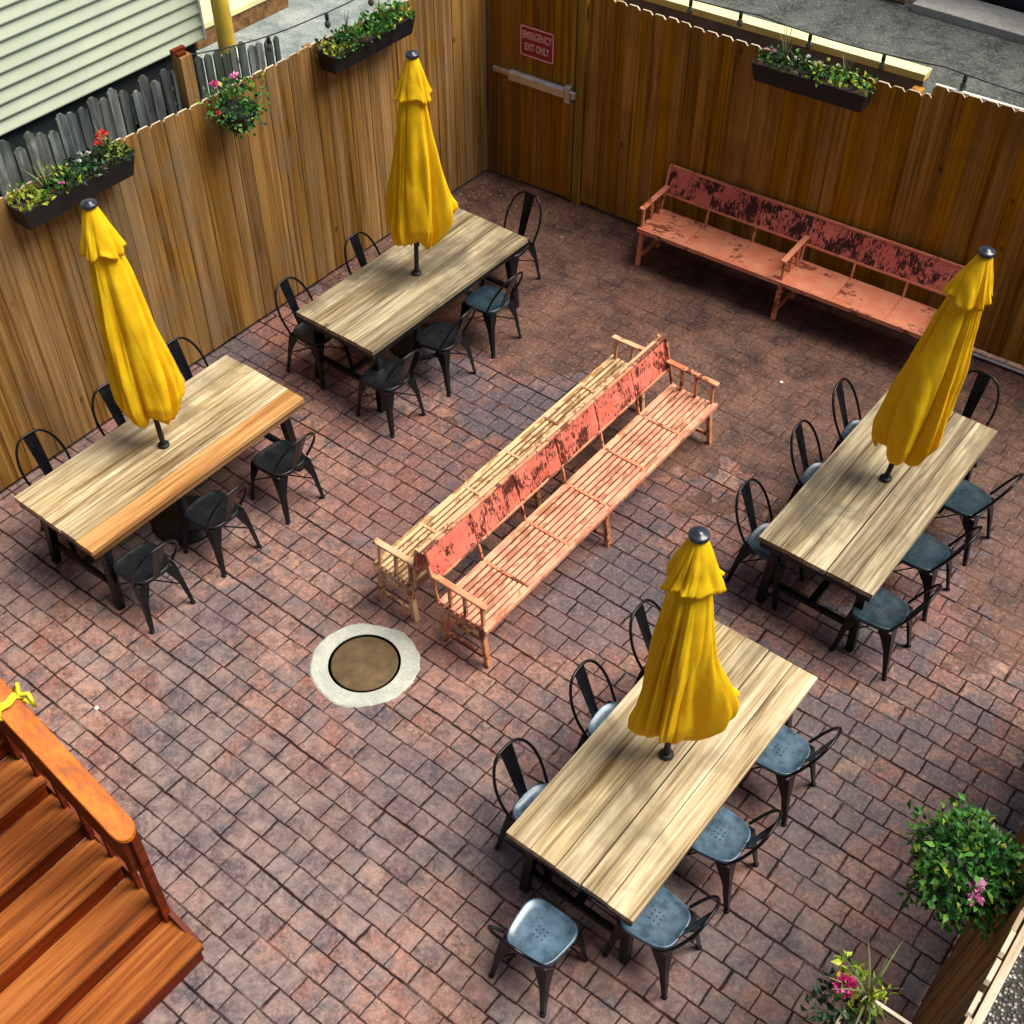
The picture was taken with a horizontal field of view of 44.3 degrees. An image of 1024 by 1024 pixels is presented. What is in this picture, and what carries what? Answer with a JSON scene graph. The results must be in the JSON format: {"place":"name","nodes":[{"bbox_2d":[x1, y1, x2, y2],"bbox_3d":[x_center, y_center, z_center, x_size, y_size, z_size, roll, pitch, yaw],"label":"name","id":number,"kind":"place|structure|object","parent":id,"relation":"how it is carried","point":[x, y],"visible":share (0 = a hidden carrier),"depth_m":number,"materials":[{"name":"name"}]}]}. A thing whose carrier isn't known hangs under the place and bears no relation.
{"place":"outdoors","nodes":[
{"label":"outdoors","id":0,"kind":"place"},
{"bbox_2d":[0,677,203,1023],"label":"staircase","id":1,"kind":"structure","parent":0,"point":[45,772],"depth_m":7.39,"materials":[{"name":"brown wood"}]},
{"bbox_2d":[0,682,36,720],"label":"yellow ribbon","id":2,"kind":"object","parent":1,"relation":"attached to","point":[9,701],"visible":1,"depth_m":6.88,"materials":[{"name":"yellow fabric"}]},
{"bbox_2d":[0,0,206,179],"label":"house","id":3,"kind":"structure","parent":0,"point":[64,57],"depth_m":11.49,"materials":[{"name":"beige wood"}]},
{"bbox_2d":[7,0,482,486],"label":"side yard","id":4,"kind":"structure","parent":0,"point":[296,38],"depth_m":16.56,"materials":[{"name":"concrete"}]},
{"bbox_2d":[0,69,181,197],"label":"weathered fence","id":5,"kind":"object","parent":4,"relation":"on","point":[110,112],"visible":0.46,"depth_m":9.96,"materials":[{"name":"grey wood"}]},
{"bbox_2d":[169,44,200,109],"bbox_3d":[-2.645,-2.725,11.033,0.115,2.780,0.130,29,53,26],"label":"fence post","id":6,"kind":"object","parent":4,"relation":"on","point":[182,60],"visible":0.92,"depth_m":10.16,"materials":[{"name":"brown wood"}]},
{"bbox_2d":[192,0,373,54],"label":"string lights","id":7,"kind":"object","parent":6,"relation":"attached to","point":[269,46],"visible":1,"depth_m":10.71,"materials":[{"name":"black plastic"}]},
{"bbox_2d":[210,0,239,62],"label":"yellow pipe","id":8,"kind":"object","parent":4,"relation":"on","point":[223,24],"visible":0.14,"depth_m":12.31,"materials":[{"name":"yellow metal"}]},
{"bbox_2d":[194,35,281,100],"bbox_3d":[-2.393,-3.234,11.710,0.080,2.439,0.950,29,53,26],"label":"weathered fence","id":9,"kind":"object","parent":4,"relation":"on","point":[226,64],"visible":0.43,"depth_m":10.92,"materials":[{"name":"grey wood"}]},
{"bbox_2d":[195,0,288,49],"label":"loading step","id":10,"kind":"object","parent":4,"relation":"on","point":[245,13],"visible":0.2,"depth_m":16.37,"materials":[{"name":"beige concrete"}]},
{"bbox_2d":[4,175,1017,513],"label":"leaf litter","id":11,"kind":"object","parent":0,"point":[526,233],"visible":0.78,"depth_m":13.33,"materials":[{"name":"brown plant"}]},
{"bbox_2d":[0,169,1023,1023],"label":"patio","id":12,"kind":"structure","parent":0,"point":[314,855],"depth_m":9.14,"materials":[{"name":"brick"}]},
{"bbox_2d":[15,429,76,553],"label":"metal chair","id":13,"kind":"object","parent":12,"relation":"on","point":[32,441],"visible":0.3,"depth_m":9.81,"materials":[{"name":"black metal"}]},
{"bbox_2d":[91,382,125,435],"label":"metal chair","id":14,"kind":"object","parent":12,"relation":"on","point":[105,392],"visible":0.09,"depth_m":10.18,"materials":[{"name":"black paint"}]},
{"bbox_2d":[80,198,212,544],"bbox_3d":[-2.715,-0.950,9.290,0.731,2.806,0.566,29,53,26],"label":"patio umbrella","id":15,"kind":"object","parent":12,"relation":"on","point":[146,381],"visible":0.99,"depth_m":9.04,"materials":[{"name":"yellow fabric"}]},
{"bbox_2d":[112,539,195,633],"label":"metal chair","id":16,"kind":"object","parent":12,"relation":"on","point":[143,565],"visible":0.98,"depth_m":9.30,"materials":[{"name":"black paint"}]},
{"bbox_2d":[14,355,303,610],"bbox_3d":[-2.697,-0.252,10.039,0.905,0.765,2.147,29,53,26],"label":"dining table","id":17,"kind":"object","parent":12,"relation":"on","point":[102,497],"visible":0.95,"depth_m":9.65,"materials":[{"name":"brown wood"}]},
{"bbox_2d":[166,337,208,380],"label":"metal chair","id":18,"kind":"object","parent":12,"relation":"on","point":[174,347],"visible":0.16,"depth_m":10.62,"materials":[{"name":"black paint"}]},
{"bbox_2d":[182,482,261,577],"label":"metal chair","id":19,"kind":"object","parent":12,"relation":"on","point":[214,511],"visible":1,"depth_m":9.70,"materials":[{"name":"black paint"}]},
{"bbox_2d":[0,0,492,490],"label":"wooden fence","id":20,"kind":"object","parent":12,"relation":"on","point":[224,235],"visible":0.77,"depth_m":11.14,"materials":[{"name":"brown wood"}]},
{"bbox_2d":[5,124,135,229],"bbox_3d":[-3.327,-2.533,9.426,0.368,0.419,1.107,29,53,26],"label":"planter box","id":21,"kind":"object","parent":20,"relation":"attached to","point":[63,191],"visible":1,"depth_m":9.41,"materials":[{"name":"black plastic"}]},
{"bbox_2d":[194,71,270,139],"bbox_3d":[-2.289,-3.374,10.365,0.616,0.479,0.658,29,53,26],"label":"flower ball","id":22,"kind":"object","parent":20,"relation":"attached to","point":[236,115],"visible":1,"depth_m":10.32,"materials":[{"name":"green plant"}]},
{"bbox_2d":[311,0,415,73],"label":"planter box","id":23,"kind":"object","parent":20,"relation":"attached to","point":[343,51],"visible":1,"depth_m":11.24,"materials":[{"name":"black plastic"}]},
{"bbox_2d":[251,432,324,524],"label":"metal chair","id":24,"kind":"object","parent":12,"relation":"on","point":[282,460],"visible":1,"depth_m":10.10,"materials":[{"name":"black paint"}]},
{"bbox_2d":[274,276,352,389],"bbox_3d":[-1.805,-1.639,11.313,0.554,0.862,0.426,27,52,24],"label":"metal chair","id":25,"kind":"object","parent":12,"relation":"on","point":[302,332],"visible":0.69,"depth_m":11.23,"materials":[{"name":"black paint"}]},
{"bbox_2d":[344,231,380,274],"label":"metal chair","id":26,"kind":"object","parent":12,"relation":"on","point":[354,239],"visible":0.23,"depth_m":11.68,"materials":[{"name":"black paint"}]},
{"bbox_2d":[309,623,419,707],"bbox_3d":[-1.084,1.111,9.232,0.791,0.012,0.794,29,53,26],"label":"manhole","id":27,"kind":"object","parent":12,"relation":"on","point":[363,664],"visible":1,"depth_m":9.21,"materials":[{"name":"metal"}]},
{"bbox_2d":[356,349,425,438],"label":"metal chair","id":28,"kind":"object","parent":12,"relation":"on","point":[391,377],"visible":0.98,"depth_m":10.82,"materials":[{"name":"black paint"}]},
{"bbox_2d":[296,208,527,412],"bbox_3d":[-0.866,-1.884,11.622,0.905,0.764,2.146,29,53,26],"label":"dining table","id":29,"kind":"object","parent":12,"relation":"on","point":[374,310],"visible":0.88,"depth_m":11.23,"materials":[{"name":"brown wood"}]},
{"bbox_2d":[385,50,457,360],"bbox_3d":[-0.858,-2.582,10.871,0.585,2.806,0.605,29,53,26],"label":"patio umbrella","id":30,"kind":"object","parent":12,"relation":"on","point":[421,205],"visible":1,"depth_m":10.61,"materials":[{"name":"yellow fabric"}]},
{"bbox_2d":[411,307,476,396],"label":"metal chair","id":31,"kind":"object","parent":12,"relation":"on","point":[441,339],"visible":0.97,"depth_m":11.20,"materials":[{"name":"black paint"}]},
{"bbox_2d":[459,271,522,358],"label":"metal chair","id":32,"kind":"object","parent":12,"relation":"on","point":[489,302],"visible":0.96,"depth_m":11.57,"materials":[{"name":"black paint"}]},
{"bbox_2d":[480,191,541,285],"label":"metal chair","id":33,"kind":"object","parent":12,"relation":"on","point":[527,207],"visible":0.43,"depth_m":12.21,"materials":[{"name":"black paint"}]},
{"bbox_2d":[372,334,661,622],"bbox_3d":[0.113,-0.402,10.099,0.486,0.874,3.110,29,53,26],"label":"long bench","id":34,"kind":"object","parent":12,"relation":"on","point":[415,577],"visible":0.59,"depth_m":9.80,"materials":[{"name":"pink paint"}]},
{"bbox_2d":[492,737,551,889],"bbox_3d":[0.163,1.862,7.903,0.554,0.862,0.426,32,54,27],"label":"metal chair","id":35,"kind":"object","parent":12,"relation":"on","point":[528,797],"visible":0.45,"depth_m":7.88,"materials":[{"name":"black paint"}]},
{"bbox_2d":[487,896,587,1017],"bbox_3d":[0.134,2.488,7.294,0.426,0.862,0.554,29,52,25],"label":"metal chair","id":36,"kind":"object","parent":12,"relation":"on","point":[540,934],"visible":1,"depth_m":7.31,"materials":[{"name":"black paint"}]},
{"bbox_2d":[490,0,588,205],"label":"exit gate","id":37,"kind":"structure","parent":12,"relation":"on","point":[538,66],"depth_m":12.91,"materials":[{"name":"brown wood"}]},
{"bbox_2d":[490,0,578,197],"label":"door leaf","id":38,"kind":"structure","parent":37,"relation":"in","point":[530,126],"depth_m":13.09,"materials":[{"name":"brown wood"}]},
{"bbox_2d":[420,336,719,668],"bbox_3d":[0.545,-0.160,9.862,0.595,0.874,3.110,29,53,26],"label":"long bench","id":39,"kind":"object","parent":12,"relation":"on","point":[461,538],"visible":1,"depth_m":9.69,"materials":[{"name":"pink paint"}]},
{"bbox_2d":[569,659,617,753],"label":"metal chair","id":40,"kind":"object","parent":12,"relation":"on","point":[600,715],"visible":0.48,"depth_m":8.29,"materials":[{"name":"black paint"}]},
{"bbox_2d":[629,599,660,686],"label":"metal chair","id":41,"kind":"object","parent":12,"relation":"on","point":[639,612],"visible":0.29,"depth_m":8.57,"materials":[{"name":"black paint"}]},
{"bbox_2d":[602,886,720,999],"bbox_3d":[0.891,2.408,7.370,0.554,0.862,0.426,29,52,25],"label":"metal chair","id":42,"kind":"object","parent":12,"relation":"on","point":[665,921],"visible":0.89,"depth_m":7.35,"materials":[{"name":"black paint"}]},
{"bbox_2d":[506,620,816,965],"bbox_3d":[0.980,1.750,8.084,0.905,0.764,2.146,29,53,26],"label":"dining table","id":43,"kind":"object","parent":12,"relation":"on","point":[592,801],"visible":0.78,"depth_m":7.62,"materials":[{"name":"beige wood"}]},
{"bbox_2d":[621,526,739,835],"bbox_3d":[0.977,1.087,7.327,0.606,2.766,0.550,29,53,26],"label":"patio umbrella","id":44,"kind":"object","parent":43,"relation":"in","point":[689,692],"visible":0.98,"depth_m":6.98,"materials":[{"name":"yellow fabric"}]},
{"bbox_2d":[669,806,782,913],"bbox_3d":[1.317,2.016,7.750,0.554,0.862,0.426,27,52,24],"label":"metal chair","id":45,"kind":"object","parent":12,"relation":"on","point":[726,838],"visible":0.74,"depth_m":7.72,"materials":[{"name":"black paint"}]},
{"bbox_2d":[581,0,931,289],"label":"wooden fence","id":46,"kind":"object","parent":12,"relation":"on","point":[662,93],"visible":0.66,"depth_m":11.81,"materials":[{"name":"orange wood"}]},
{"bbox_2d":[752,18,877,112],"bbox_3d":[2.622,-3.866,10.822,1.138,0.553,0.381,27,52,24],"label":"planter box","id":47,"kind":"object","parent":46,"relation":"attached to","point":[820,83],"visible":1,"depth_m":10.86,"materials":[{"name":"black plastic"}]},
{"bbox_2d":[725,478,803,609],"bbox_3d":[1.931,0.211,9.503,0.554,0.862,0.426,31,54,27],"label":"metal chair","id":48,"kind":"object","parent":12,"relation":"on","point":[751,544],"visible":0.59,"depth_m":9.45,"materials":[{"name":"black paint"}]},
{"bbox_2d":[750,725,841,826],"bbox_3d":[1.783,1.579,8.174,0.554,0.862,0.426,30,53,26],"label":"metal chair","id":49,"kind":"object","parent":12,"relation":"on","point":[788,752],"visible":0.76,"depth_m":8.14,"materials":[{"name":"black paint"}]},
{"bbox_2d":[635,164,964,338],"bbox_3d":[2.675,-2.326,11.963,3.120,0.874,0.595,27,52,24],"label":"long bench","id":50,"kind":"object","parent":12,"relation":"on","point":[850,294],"visible":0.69,"depth_m":11.90,"materials":[{"name":"pink paint"}]},
{"bbox_2d":[786,419,823,504],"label":"metal chair","id":51,"kind":"object","parent":12,"relation":"on","point":[809,472],"visible":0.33,"depth_m":9.92,"materials":[{"name":"black paint"}]},
{"bbox_2d":[830,378,861,454],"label":"metal chair","id":52,"kind":"object","parent":12,"relation":"on","point":[850,426],"visible":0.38,"depth_m":10.27,"materials":[{"name":"black paint"}]},
{"bbox_2d":[755,388,997,652],"bbox_3d":[2.798,0.036,9.746,0.905,0.764,2.146,29,53,26],"label":"dining table","id":53,"kind":"object","parent":12,"relation":"on","point":[828,512],"visible":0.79,"depth_m":9.30,"materials":[{"name":"beige wood"}]},
{"bbox_2d":[829,583,941,680],"bbox_3d":[2.687,0.729,8.998,0.554,0.862,0.426,30,53,26],"label":"metal chair","id":54,"kind":"object","parent":12,"relation":"on","point":[884,612],"visible":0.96,"depth_m":8.99,"materials":[{"name":"black paint"}]},
{"bbox_2d":[862,246,995,527],"bbox_3d":[2.795,-0.695,9.026,0.651,2.806,0.633,29,53,26],"label":"patio umbrella","id":55,"kind":"object","parent":12,"relation":"on","point":[912,416],"visible":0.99,"depth_m":8.61,"materials":[{"name":"yellow fabric"}]},
{"bbox_2d":[893,525,982,620],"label":"metal chair","id":56,"kind":"object","parent":12,"relation":"on","point":[926,555],"visible":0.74,"depth_m":9.36,"materials":[{"name":"black paint"}]},
{"bbox_2d":[884,83,1023,365],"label":"wooden fence","id":57,"kind":"object","parent":12,"relation":"on","point":[965,200],"visible":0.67,"depth_m":10.91,"materials":[{"name":"orange wood"}]},
{"bbox_2d":[687,0,1023,94],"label":"string lights","id":58,"kind":"object","parent":57,"relation":"attached to","point":[962,86],"visible":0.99,"depth_m":10.78,"materials":[{"name":"black plastic"}]},
{"bbox_2d":[910,823,1023,1023],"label":"wooden fence","id":59,"kind":"object","parent":12,"relation":"on","point":[973,967],"visible":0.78,"depth_m":5.71,"materials":[{"name":"brown wood"}]},
{"bbox_2d":[800,940,911,1023],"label":"planter box","id":60,"kind":"object","parent":59,"relation":"attached to","point":[864,1006],"visible":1,"depth_m":5.35,"materials":[{"name":"plant"}]},
{"bbox_2d":[897,792,1023,945],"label":"flower ball","id":61,"kind":"object","parent":59,"relation":"attached to","point":[960,868],"visible":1,"depth_m":5.84,"materials":[{"name":"green plant"}]},
{"bbox_2d":[933,473,1023,565],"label":"metal chair","id":62,"kind":"object","parent":12,"relation":"on","point":[968,501],"visible":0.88,"depth_m":9.76,"materials":[{"name":"black paint"}]},
{"bbox_2d":[962,370,999,467],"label":"metal chair","id":63,"kind":"object","parent":12,"relation":"on","point":[982,380],"visible":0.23,"depth_m":10.27,"materials":[{"name":"black paint"}]},
{"bbox_2d":[972,352,1023,374],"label":"conduit pipe","id":64,"kind":"object","parent":12,"relation":"on","point":[998,363],"depth_m":11.58,"materials":[{"name":"metal"}]},
{"bbox_2d":[0,0,1023,491],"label":"ground","id":65,"kind":"structure","parent":0,"point":[894,28],"depth_m":16.29,"materials":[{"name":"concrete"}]},
{"bbox_2d":[624,0,931,91],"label":"wall","id":66,"kind":"structure","parent":65,"relation":"on","point":[904,74],"depth_m":11.34,"materials":[{"name":"beige concrete"}]},
{"bbox_2d":[892,0,908,3],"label":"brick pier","id":67,"kind":"structure","parent":0,"point":[903,1],"depth_m":16.97,"materials":[{"name":"brick"}]},
{"bbox_2d":[911,0,1023,43],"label":"pavement","id":68,"kind":"structure","parent":0,"point":[993,20],"depth_m":16.52,"materials":[{"name":"concrete"}]},
{"bbox_2d":[971,946,1023,1023],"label":"gravel bed","id":69,"kind":"object","parent":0,"point":[1007,1007],"depth_m":7.49,"materials":[{"name":"grey gravel"}]},
{"bbox_2d":[980,0,1023,12],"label":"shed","id":70,"kind":"structure","parent":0,"point":[1016,5],"depth_m":16.82,"materials":[{"name":"black"}]}
]}

